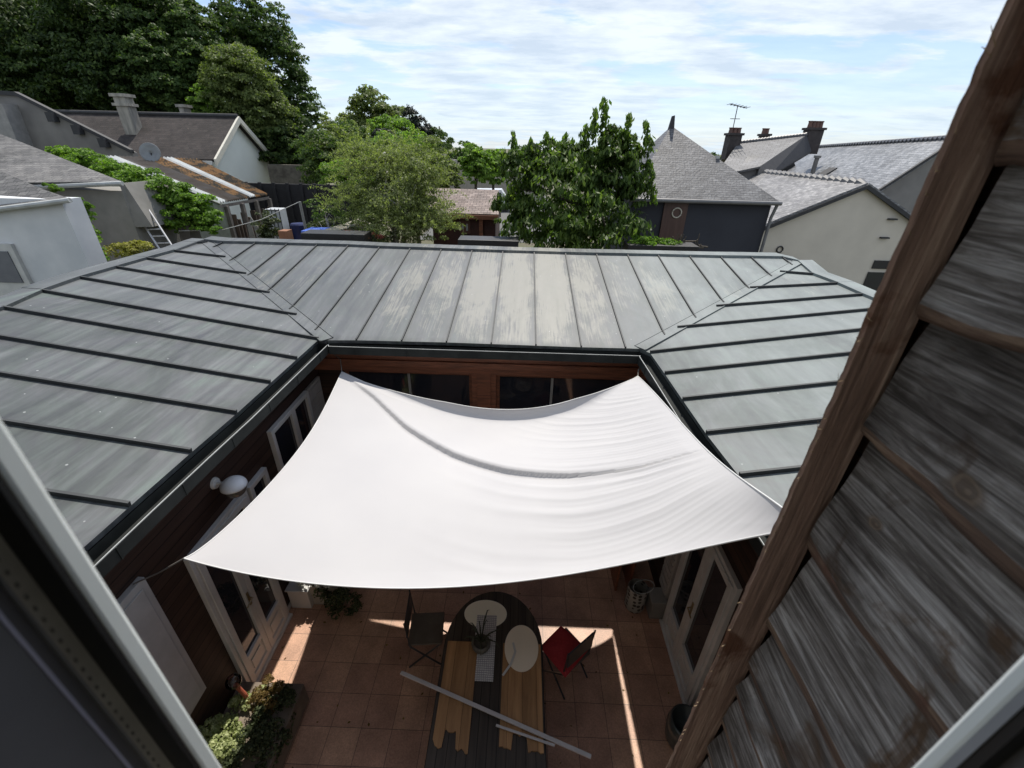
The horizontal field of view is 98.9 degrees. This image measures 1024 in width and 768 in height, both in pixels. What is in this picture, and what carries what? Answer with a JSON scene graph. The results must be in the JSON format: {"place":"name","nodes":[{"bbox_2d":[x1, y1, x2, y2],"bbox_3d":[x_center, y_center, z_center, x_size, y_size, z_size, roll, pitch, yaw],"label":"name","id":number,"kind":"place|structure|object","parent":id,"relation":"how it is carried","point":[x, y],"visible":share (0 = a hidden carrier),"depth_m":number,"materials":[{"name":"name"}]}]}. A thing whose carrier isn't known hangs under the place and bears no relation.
{"place":"outdoors","nodes":[
{"label":"outdoors","id":0,"kind":"place"},
{"bbox_2d":[0,91,137,164],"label":"old gable house","id":1,"kind":"structure","parent":0,"point":[25,119],"depth_m":14.99,"materials":[{"name":"concrete"}]},
{"bbox_2d":[54,93,277,223],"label":"white gabled house","id":2,"kind":"structure","parent":0,"point":[231,144],"depth_m":20.47,"materials":[{"name":"tile"}]},
{"bbox_2d":[247,218,260,237],"bbox_3d":[-7.204,-4.188,12.280,0.345,0.908,0.040,2,28,1],"label":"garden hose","id":3,"kind":"object","parent":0,"point":[251,231],"visible":0.35,"depth_m":12.21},
{"bbox_2d":[262,207,289,238],"bbox_3d":[-6.757,-3.259,13.331,0.460,3.931,0.452,2,28,1],"label":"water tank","id":4,"kind":"object","parent":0,"point":[281,215],"visible":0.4,"depth_m":12.44,"materials":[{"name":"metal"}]},
{"bbox_2d":[400,104,441,192],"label":"tree","id":5,"kind":"object","parent":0,"point":[415,120],"visible":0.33,"depth_m":34.19,"materials":[{"name":"green plant"}]},
{"bbox_2d":[260,560,681,767],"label":"courtyard floor","id":6,"kind":"structure","parent":0,"point":[352,666],"depth_m":5.24,"materials":[{"name":"tile"}]},
{"bbox_2d":[197,673,308,767],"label":"corner planter","id":7,"kind":"object","parent":6,"relation":"on","point":[258,727],"visible":0.92,"depth_m":4.41,"materials":[{"name":"green wood"}]},
{"bbox_2d":[225,673,247,698],"bbox_3d":[-2.842,3.198,4.561,0.156,0.516,0.149,2,28,1],"label":"garden globe","id":8,"kind":"object","parent":7,"relation":"on","point":[240,690],"visible":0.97,"depth_m":4.52,"materials":[{"name":"red ceramic"}]},
{"bbox_2d":[285,582,313,607],"bbox_3d":[-2.848,2.826,5.994,0.305,0.373,0.300,2,28,1],"label":"white bench box","id":9,"kind":"object","parent":6,"relation":"on","point":[300,596],"visible":0.54,"depth_m":5.86,"materials":[{"name":"paint"}]},
{"bbox_2d":[296,582,363,619],"bbox_3d":[-2.442,2.760,5.853,0.968,0.640,0.590,2,28,1],"label":"planter","id":10,"kind":"object","parent":6,"relation":"on","point":[336,597],"visible":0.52,"depth_m":5.76,"materials":[{"name":"stone"}]},
{"bbox_2d":[403,590,446,667],"bbox_3d":[-1.028,2.964,5.298,0.456,0.888,0.442,-1,29,-4],"label":"folding chair","id":11,"kind":"object","parent":6,"relation":"on","point":[426,629],"visible":0.94,"depth_m":5.24,"materials":[{"name":"black"}]},
{"bbox_2d":[281,589,668,767],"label":"fallen leaves","id":12,"kind":"object","parent":6,"relation":"on","point":[440,656],"visible":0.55,"depth_m":5.38,"materials":[{"name":"brown plant"}]},
{"bbox_2d":[424,592,546,767],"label":"garden table","id":13,"kind":"object","parent":6,"relation":"on","point":[462,735],"visible":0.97,"depth_m":4.31,"materials":[{"name":"brown wood"}]},
{"bbox_2d":[464,600,506,625],"bbox_3d":[-0.311,2.705,5.165,0.500,0.005,0.350,2,28,1],"label":"placemat","id":14,"kind":"object","parent":13,"relation":"on","point":[473,610],"visible":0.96,"depth_m":5.19,"materials":[{"name":"beige fabric"}]},
{"bbox_2d":[475,615,496,681],"bbox_3d":[-0.301,2.883,4.823,0.230,0.005,0.720,2,28,1],"label":"table runner","id":15,"kind":"object","parent":13,"relation":"on","point":[484,670],"visible":0.79,"depth_m":4.73,"materials":[{"name":"fabric"}]},
{"bbox_2d":[464,610,501,653],"bbox_3d":[-0.292,2.721,4.715,0.414,0.381,0.399,-14,32,-27],"label":"potted plant","id":16,"kind":"object","parent":15,"relation":"on","point":[480,643],"visible":1,"depth_m":4.72,"materials":[{"name":"green plant"}]},
{"bbox_2d":[400,671,590,758],"bbox_3d":[-0.230,3.173,4.194,1.978,0.024,0.106,11,30,17],"label":"white batten","id":17,"kind":"object","parent":13,"relation":"on","point":[504,718],"visible":1,"depth_m":4.13,"materials":[{"name":"white wood"}]},
{"bbox_2d":[505,625,537,671],"bbox_3d":[0.104,2.890,4.809,0.370,0.005,0.510,2,28,1],"label":"placemat","id":18,"kind":"object","parent":13,"relation":"on","point":[523,638],"visible":1,"depth_m":4.80,"materials":[{"name":"beige fabric"}]},
{"bbox_2d":[502,642,515,675],"bbox_3d":[-0.017,2.941,4.686,0.072,0.004,0.369,10,30,15],"label":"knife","id":19,"kind":"object","parent":18,"relation":"on","point":[510,664],"visible":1,"depth_m":4.68,"materials":[{"name":"silver metal"}]},
{"bbox_2d":[543,628,595,699],"bbox_3d":[0.626,3.111,5.101,0.442,0.888,0.457,-20,35,-34],"label":"folding chair","id":20,"kind":"object","parent":6,"relation":"on","point":[579,650],"visible":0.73,"depth_m":4.87,"materials":[{"name":"black"}]},
{"bbox_2d":[542,626,588,677],"bbox_3d":[0.583,3.060,5.044,0.419,0.090,0.434,26,37,37],"label":"seat cushion","id":21,"kind":"object","parent":20,"relation":"on","point":[560,643],"visible":0.81,"depth_m":5.03,"materials":[{"name":"red fabric"}]},
{"bbox_2d":[610,563,635,590],"bbox_3d":[1.597,2.582,6.401,0.220,0.608,0.550,2,28,1],"label":"wooden stool","id":22,"kind":"object","parent":6,"relation":"on","point":[628,570],"visible":0.19,"depth_m":6.28,"materials":[{"name":"brown wood"}]},
{"bbox_2d":[624,578,653,613],"bbox_3d":[1.735,2.875,5.998,0.330,0.482,0.270,2,28,1],"label":"umbrella stand","id":23,"kind":"object","parent":6,"relation":"on","point":[637,592],"visible":1,"depth_m":5.97,"materials":[{"name":"white metal"}]},
{"bbox_2d":[645,587,667,618],"bbox_3d":[1.957,2.979,5.957,0.230,0.348,0.240,2,28,1],"label":"storage box","id":24,"kind":"object","parent":6,"relation":"on","point":[656,602],"visible":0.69,"depth_m":5.88,"materials":[{"name":"grey plastic"}]},
{"bbox_2d":[665,703,691,750],"bbox_3d":[1.803,3.654,4.609,0.380,0.440,0.380,2,28,1],"label":"round pot","id":25,"kind":"object","parent":6,"relation":"on","point":[677,717],"visible":0.42,"depth_m":4.56,"materials":[{"name":"grey ceramic"}]},
{"bbox_2d":[420,195,553,243],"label":"road","id":26,"kind":"structure","parent":0,"point":[504,215],"depth_m":34.10,"materials":[{"name":"grey asphalt"}]},
{"bbox_2d":[457,143,494,188],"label":"lime tree","id":27,"kind":"object","parent":26,"relation":"on","point":[474,164],"visible":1,"depth_m":29.72,"materials":[{"name":"green plant"}]},
{"bbox_2d":[485,148,506,189],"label":"lime tree","id":28,"kind":"object","parent":26,"relation":"on","point":[496,153],"visible":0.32,"depth_m":31.39,"materials":[{"name":"green plant"}]},
{"bbox_2d":[477,188,507,211],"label":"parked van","id":29,"kind":"object","parent":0,"point":[501,191],"visible":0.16,"depth_m":42.17,"materials":[{"name":"white metal"}]},
{"bbox_2d":[328,148,720,248],"bbox_3d":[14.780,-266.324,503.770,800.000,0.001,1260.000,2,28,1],"label":"ground","id":30,"kind":"structure","parent":0,"point":[519,244],"depth_m":32.05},
{"bbox_2d":[0,171,106,296],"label":"rendered outbuilding","id":31,"kind":"structure","parent":30,"relation":"on","point":[45,234],"depth_m":8.69,"materials":[{"name":"paint"}]},
{"bbox_2d":[0,243,33,296],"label":"window","id":32,"kind":"structure","parent":31,"relation":"in","point":[14,275],"depth_m":8.90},
{"bbox_2d":[41,182,109,260],"bbox_3d":[-9.212,-3.421,9.334,0.737,1.554,1.540,-21,35,-35],"label":"vine","id":33,"kind":"object","parent":31,"relation":"attached to","point":[53,188],"visible":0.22,"depth_m":9.27,"materials":[{"name":"green plant"}]},
{"bbox_2d":[0,0,115,109],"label":"forest tree","id":34,"kind":"object","parent":30,"relation":"on","point":[27,68],"visible":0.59,"depth_m":22.95,"materials":[{"name":"green plant"}]},
{"bbox_2d":[0,134,181,261],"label":"concrete lean to","id":35,"kind":"object","parent":30,"relation":"on","point":[121,210],"visible":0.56,"depth_m":10.49,"materials":[{"name":"concrete"}]},
{"bbox_2d":[145,209,171,247],"bbox_3d":[-8.357,-3.188,10.706,1.978,1.971,0.237,19,33,29],"label":"ladder","id":36,"kind":"object","parent":35,"relation":"attached to","point":[163,232],"visible":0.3,"depth_m":10.66,"materials":[{"name":"metal"}]},
{"bbox_2d":[18,0,166,111],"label":"forest tree","id":37,"kind":"object","parent":30,"relation":"on","point":[92,57],"visible":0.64,"depth_m":22.23,"materials":[{"name":"green plant"}]},
{"bbox_2d":[18,26,225,111],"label":"forest","id":38,"kind":"object","parent":30,"relation":"on","point":[87,105],"visible":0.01,"depth_m":27.18,"materials":[{"name":"green plant"}]},
{"bbox_2d":[103,240,153,257],"bbox_3d":[-8.756,-3.087,9.984,1.044,0.390,0.835,-13,32,-25],"label":"shrub","id":39,"kind":"object","parent":30,"relation":"on","point":[132,247],"visible":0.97,"depth_m":9.86,"materials":[{"name":"yellow plant"}]},
{"bbox_2d":[103,0,208,111],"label":"forest tree","id":40,"kind":"object","parent":30,"relation":"on","point":[173,88],"visible":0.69,"depth_m":22.71,"materials":[{"name":"green plant"}]},
{"bbox_2d":[106,155,272,238],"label":"corrugated shed","id":41,"kind":"structure","parent":30,"relation":"on","point":[207,179],"depth_m":13.68,"materials":[{"name":"brown corrugated sheet"},{"name":"orange moss"},{"name":"grey timber"}]},
{"bbox_2d":[139,143,160,161],"bbox_3d":[-12.247,-7.601,14.955,0.611,1.114,0.186,-10,30,-20],"label":"satellite dish","id":42,"kind":"object","parent":41,"relation":"attached to","point":[149,151],"visible":0.94,"depth_m":14.85,"materials":[{"name":"metal"}]},
{"bbox_2d":[155,0,223,96],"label":"forest tree","id":43,"kind":"object","parent":30,"relation":"on","point":[189,43],"visible":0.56,"depth_m":23.21,"materials":[{"name":"green plant"}]},
{"bbox_2d":[178,219,201,240],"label":"garden wall","id":44,"kind":"structure","parent":30,"relation":"on","point":[184,235],"depth_m":11.38,"materials":[{"name":"grey concrete"}]},
{"bbox_2d":[44,145,223,234],"bbox_3d":[-10.243,-5.225,11.721,6.060,1.969,1.441,12,30,18],"label":"vine","id":45,"kind":"object","parent":44,"relation":"attached to","point":[200,214],"visible":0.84,"depth_m":11.25,"materials":[{"name":"green plant"}]},
{"bbox_2d":[184,83,226,112],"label":"forest tree","id":46,"kind":"object","parent":30,"relation":"on","point":[194,100],"visible":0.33,"depth_m":22.74,"materials":[{"name":"green plant"}]},
{"bbox_2d":[196,41,299,143],"bbox_3d":[-13.965,-12.896,24.348,4.815,10.066,4.243,2,28,1],"label":"forest tree","id":47,"kind":"object","parent":30,"relation":"on","point":[260,100],"visible":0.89,"depth_m":22.15,"materials":[{"name":"green plant"}]},
{"bbox_2d":[250,209,280,238],"bbox_3d":[-6.695,-4.290,11.895,0.757,0.830,0.712,-20,35,-34],"label":"bush","id":48,"kind":"object","parent":30,"relation":"on","point":[267,222],"visible":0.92,"depth_m":11.85,"materials":[{"name":"green plant"}]},
{"bbox_2d":[207,0,325,125],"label":"forest tree","id":49,"kind":"object","parent":30,"relation":"on","point":[242,25],"visible":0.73,"depth_m":28.64,"materials":[{"name":"green plant"}]},
{"bbox_2d":[252,113,314,164],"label":"forest tree","id":50,"kind":"object","parent":30,"relation":"on","point":[282,152],"visible":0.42,"depth_m":23.40,"materials":[{"name":"green plant"}]},
{"bbox_2d":[278,229,293,238],"bbox_3d":[-5.901,-3.783,11.493,0.220,0.480,0.300,2,28,1],"label":"terracotta crate","id":51,"kind":"object","parent":30,"relation":"on","point":[285,233],"visible":0.43,"depth_m":11.32,"materials":[{"name":"orange ceramic"}]},
{"bbox_2d":[267,164,321,184],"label":"stone wall","id":52,"kind":"structure","parent":30,"relation":"on","point":[283,174],"depth_m":22.87,"materials":[{"name":"grey stone"}]},
{"bbox_2d":[290,222,303,239],"bbox_3d":[-6.379,-3.234,13.796,0.440,3.461,0.433,2,28,1],"label":"blue barrel","id":53,"kind":"object","parent":30,"relation":"on","point":[297,228],"visible":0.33,"depth_m":12.90,"materials":[{"name":"plastic"}]},
{"bbox_2d":[298,201,306,229],"bbox_3d":[-5.585,-2.918,12.464,0.080,4.210,0.070,2,28,1],"label":"clothes line post","id":54,"kind":"object","parent":30,"relation":"on","point":[302,215],"visible":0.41,"depth_m":11.60,"materials":[{"name":"grey metal"}]},
{"bbox_2d":[184,201,299,230],"bbox_3d":[-7.037,-4.342,11.339,3.031,0.713,0.016,-5,29,-11],"label":"clothes line","id":55,"kind":"object","parent":54,"relation":"attached to","point":[246,223],"visible":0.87,"depth_m":11.45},
{"bbox_2d":[245,182,368,228],"bbox_3d":[-7.589,-5.526,17.152,4.621,4.240,0.180,2,28,1],"label":"boundary fence","id":56,"kind":"object","parent":30,"relation":"on","point":[285,195],"visible":0.27,"depth_m":16.37,"materials":[{"name":"black wood"}]},
{"bbox_2d":[303,198,357,226],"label":"young tree","id":57,"kind":"object","parent":30,"relation":"on","point":[317,215],"visible":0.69,"depth_m":11.12,"materials":[{"name":"green plant"}]},
{"bbox_2d":[288,119,383,183],"bbox_3d":[-9.457,-11.094,24.654,4.947,6.798,7.382,-11,31,-22],"label":"garden tree","id":58,"kind":"object","parent":30,"relation":"on","point":[311,166],"visible":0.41,"depth_m":21.44,"materials":[{"name":"green plant"}]},
{"bbox_2d":[301,229,371,241],"bbox_3d":[-3.897,-1.640,10.546,1.372,3.864,0.500,2,28,1],"label":"planter box","id":59,"kind":"object","parent":30,"relation":"on","point":[338,235],"visible":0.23,"depth_m":9.46,"materials":[{"name":"grey concrete"}]},
{"bbox_2d":[344,229,385,238],"bbox_3d":[-3.647,-3.363,9.880,1.583,0.232,0.522,2,28,1],"label":"red shrub","id":60,"kind":"object","parent":59,"relation":"on","point":[380,235],"visible":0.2,"depth_m":9.88,"materials":[{"name":"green plant"}]},
{"bbox_2d":[304,123,372,183],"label":"garden tree","id":61,"kind":"object","parent":30,"relation":"on","point":[334,127],"visible":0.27,"depth_m":22.63,"materials":[{"name":"green plant"}]},
{"bbox_2d":[319,111,360,140],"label":"garden tree","id":62,"kind":"object","parent":30,"relation":"on","point":[325,120],"visible":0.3,"depth_m":35.91,"materials":[{"name":"green plant"}]},
{"bbox_2d":[318,159,380,184],"bbox_3d":[-6.507,-6.607,18.217,2.602,5.174,2.007,2,28,1],"label":"bush","id":63,"kind":"object","parent":30,"relation":"on","point":[326,171],"visible":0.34,"depth_m":17.02,"materials":[{"name":"green plant"}]},
{"bbox_2d":[325,218,374,236],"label":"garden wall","id":64,"kind":"structure","parent":30,"relation":"on","point":[340,227],"depth_m":11.29,"materials":[{"name":"grey stone"}]},
{"bbox_2d":[301,227,329,232],"bbox_3d":[-4.729,-3.576,11.059,0.800,0.620,0.600,2,28,1],"label":"blue sheet","id":65,"kind":"object","parent":64,"relation":"on","point":[321,228],"visible":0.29,"depth_m":11.00,"materials":[{"name":"blue plastic"}]},
{"bbox_2d":[306,217,401,242],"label":"undergrowth","id":66,"kind":"object","parent":64,"relation":"on","point":[354,228],"visible":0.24,"depth_m":11.04,"materials":[{"name":"green plant"}]},
{"bbox_2d":[341,84,420,208],"bbox_3d":[-11.338,-20.856,39.269,7.676,9.951,5.084,2,28,1],"label":"garden tree","id":67,"kind":"object","parent":30,"relation":"on","point":[372,110],"visible":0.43,"depth_m":36.74,"materials":[{"name":"green plant"}]},
{"bbox_2d":[370,127,395,242],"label":"garden tree","id":68,"kind":"object","parent":30,"relation":"on","point":[373,133],"visible":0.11,"depth_m":23.32,"materials":[{"name":"green plant"}]},
{"bbox_2d":[367,114,414,228],"bbox_3d":[-7.092,-12.699,27.349,3.234,7.155,2.824,-7,30,-16],"label":"garden tree","id":69,"kind":"object","parent":30,"relation":"on","point":[384,123],"visible":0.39,"depth_m":25.74,"materials":[{"name":"green plant"}]},
{"bbox_2d":[307,120,476,243],"bbox_3d":[-2.976,-3.312,11.364,4.244,6.070,3.169,23,35,34],"label":"birch tree","id":70,"kind":"object","parent":30,"relation":"on","point":[419,214],"visible":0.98,"depth_m":10.38,"materials":[{"name":"green plant"}]},
{"bbox_2d":[363,127,436,242],"bbox_3d":[-5.856,-10.054,23.358,2.645,6.363,4.546,17,32,26],"label":"garden tree","id":71,"kind":"object","parent":30,"relation":"on","point":[380,134],"visible":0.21,"depth_m":22.47,"materials":[{"name":"green plant"}]},
{"bbox_2d":[374,135,451,243],"bbox_3d":[-4.772,-8.511,20.960,2.949,5.983,3.979,23,35,34],"label":"garden tree","id":72,"kind":"object","parent":30,"relation":"on","point":[431,141],"visible":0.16,"depth_m":19.82,"materials":[{"name":"green plant"}]},
{"bbox_2d":[0,236,875,739],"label":"courtyard building","id":73,"kind":"structure","parent":30,"relation":"on","point":[146,398],"depth_m":5.40,"materials":[{"name":"metal"}]},
{"bbox_2d":[210,475,247,497],"bbox_3d":[-2.822,1.035,4.405,0.314,0.224,0.247,2,28,1],"label":"wall lamp","id":74,"kind":"object","parent":73,"relation":"attached to","point":[234,486],"visible":1,"depth_m":4.34,"materials":[{"name":"white paint"}]},
{"bbox_2d":[183,490,292,681],"bbox_3d":[-2.950,2.352,4.938,0.128,2.208,0.950,2,28,1],"label":"french door","id":75,"kind":"structure","parent":73,"relation":"in","point":[250,614],"depth_m":4.83,"materials":[{"name":"white paint"}]},
{"bbox_2d":[246,467,270,501],"bbox_3d":[-2.936,1.639,5.342,0.100,1.300,0.360,2,28,1],"label":"window","id":76,"kind":"structure","parent":73,"relation":"in","point":[261,479],"depth_m":5.09,"materials":[{"name":"white paint"}]},
{"bbox_2d":[267,391,314,472],"bbox_3d":[-2.907,1.002,6.078,0.100,1.520,1.020,2,28,1],"label":"window","id":77,"kind":"structure","parent":73,"relation":"in","point":[287,434],"depth_m":5.80,"materials":[{"name":"white paint"}]},
{"bbox_2d":[345,370,472,406],"bbox_3d":[-1.579,0.915,7.191,1.920,2.570,0.060,2,28,1],"label":"patio door","id":78,"kind":"structure","parent":73,"relation":"in","point":[451,388],"depth_m":6.68,"materials":[{"name":"black glass"}]},
{"bbox_2d":[133,354,781,588],"bbox_3d":[-0.159,0.619,3.481,5.579,1.822,5.728,2,28,1],"label":"shade sail","id":79,"kind":"object","parent":73,"relation":"attached to","point":[373,486],"visible":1,"depth_m":3.94,"materials":[{"name":"white fabric"}]},
{"bbox_2d":[496,375,629,408],"bbox_3d":[0.824,0.991,7.161,2.170,2.570,0.060,2,28,1],"label":"patio door","id":80,"kind":"structure","parent":73,"relation":"in","point":[512,392],"depth_m":6.67,"materials":[{"name":"black glass"}]},
{"bbox_2d":[659,545,742,706],"bbox_3d":[2.019,2.527,4.948,0.128,2.108,1.080,2,28,1],"label":"french door","id":81,"kind":"structure","parent":73,"relation":"in","point":[706,590],"depth_m":4.82,"materials":[{"name":"white paint"}]},
{"bbox_2d":[428,126,455,184],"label":"garden tree","id":82,"kind":"object","parent":30,"relation":"on","point":[441,134],"visible":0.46,"depth_m":34.82,"materials":[{"name":"green plant"}]},
{"bbox_2d":[420,152,464,188],"bbox_3d":[-2.531,-5.637,16.381,1.610,5.392,1.442,11,30,17],"label":"bush","id":83,"kind":"object","parent":30,"relation":"on","point":[453,167],"visible":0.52,"depth_m":15.24,"materials":[{"name":"green plant"}]},
{"bbox_2d":[429,188,500,244],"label":"garden shed","id":84,"kind":"structure","parent":30,"relation":"on","point":[476,203],"depth_m":12.30,"materials":[{"name":"brown tile"}]},
{"bbox_2d":[460,220,469,233],"bbox_3d":[-1.303,-4.370,12.199,0.280,0.350,0.060,2,28,1],"label":"window","id":85,"kind":"structure","parent":84,"relation":"in","point":[467,223],"depth_m":12.18,"materials":[{"name":"grey glass"}]},
{"bbox_2d":[458,235,518,246],"bbox_3d":[-0.550,-1.515,10.514,1.303,3.822,0.500,2,28,1],"label":"planter box","id":86,"kind":"object","parent":30,"relation":"on","point":[489,241],"visible":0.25,"depth_m":9.43,"materials":[{"name":"grey concrete"}]},
{"bbox_2d":[444,169,543,198],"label":"street wall","id":87,"kind":"structure","parent":30,"relation":"on","point":[467,185],"depth_m":53.06,"materials":[{"name":"grey concrete"}]},
{"bbox_2d":[336,139,720,168],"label":"treeline","id":88,"kind":"object","parent":30,"relation":"on","point":[458,153],"visible":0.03,"depth_m":117.05,"materials":[{"name":"green plant"}]},
{"bbox_2d":[489,97,657,248],"bbox_3d":[1.438,-3.212,10.810,4.026,6.626,3.591,2,28,1],"label":"cherry tree","id":89,"kind":"object","parent":30,"relation":"on","point":[568,227],"visible":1,"depth_m":9.78,"materials":[{"name":"green plant"}]},
{"bbox_2d":[622,241,698,250],"bbox_3d":[3.201,-1.391,10.470,1.513,3.809,0.500,2,28,1],"label":"planter box","id":90,"kind":"object","parent":30,"relation":"on","point":[688,246],"visible":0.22,"depth_m":9.38,"materials":[{"name":"grey concrete"}]},
{"bbox_2d":[627,234,682,245],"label":"bedding plants","id":91,"kind":"object","parent":90,"relation":"in","point":[645,239],"visible":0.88,"depth_m":9.48,"materials":[{"name":"green plant"}]},
{"bbox_2d":[673,234,707,248],"bbox_3d":[3.853,-3.178,9.758,1.047,0.340,0.412,2,28,1],"label":"stick pile","id":92,"kind":"object","parent":90,"relation":"in","point":[695,241],"visible":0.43,"depth_m":9.69,"materials":[{"name":"brown plant"}]},
{"bbox_2d":[603,115,782,251],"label":"dark outbuilding","id":93,"kind":"structure","parent":30,"relation":"on","point":[716,203],"depth_m":11.30,"materials":[{"name":"grey stone"}]},
{"bbox_2d":[658,203,688,240],"bbox_3d":[4.162,-3.336,11.844,0.606,2.960,0.081,2,28,1],"label":"door","id":94,"kind":"structure","parent":93,"relation":"in","point":[673,219],"depth_m":11.35,"materials":[{"name":"brown wood"}]},
{"bbox_2d":[720,121,826,177],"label":"terrace house","id":95,"kind":"structure","parent":30,"relation":"on","point":[747,158],"depth_m":19.36,"materials":[{"name":"grey stone"}]},
{"bbox_2d":[727,103,747,126],"bbox_3d":[9.923,-11.548,19.616,0.803,1.680,0.700,2,28,1],"label":"tv aerial","id":96,"kind":"object","parent":95,"relation":"attached to","point":[746,107],"visible":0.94,"depth_m":19.29,"materials":[{"name":"metal"}]},
{"bbox_2d":[747,169,910,290],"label":"cream gable house","id":97,"kind":"structure","parent":30,"relation":"on","point":[852,228],"depth_m":13.26,"materials":[{"name":"cream plaster"},{"name":"slate"},{"name":"dark glass"}]},
{"bbox_2d":[863,260,888,290],"bbox_3d":[11.841,-3.216,13.806,1.450,1.300,0.035,2,28,1],"label":"window","id":98,"kind":"structure","parent":97,"relation":"in","point":[873,280],"depth_m":13.72,"materials":[{"name":"black glass"}]},
{"bbox_2d":[195,0,1006,154],"label":"sky","id":99,"kind":"structure","parent":0,"point":[479,71],"materials":[{"name":"blue"}]},
{"bbox_2d":[782,135,945,212],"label":"silver slate house","id":100,"kind":"structure","parent":0,"point":[896,170],"depth_m":15.36,"materials":[{"name":"stone"}]},
{"bbox_3d":[-0.801,1.441,-0.386,12.500,8.999,2.908,2,28,1],"label":"main house","id":101,"kind":"object","parent":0,"visible":0},
{"bbox_2d":[0,419,1023,767],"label":"window frame","id":102,"kind":"object","parent":101,"relation":"attached to","point":[84,683],"visible":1,"depth_m":0.39,"materials":[{"name":"white paint"}]},
{"bbox_2d":[666,0,1023,767],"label":"clad timber wall","id":103,"kind":"structure","parent":101,"relation":"attached to","point":[878,618],"depth_m":0.88,"materials":[{"name":"brown wood"}]}
]}

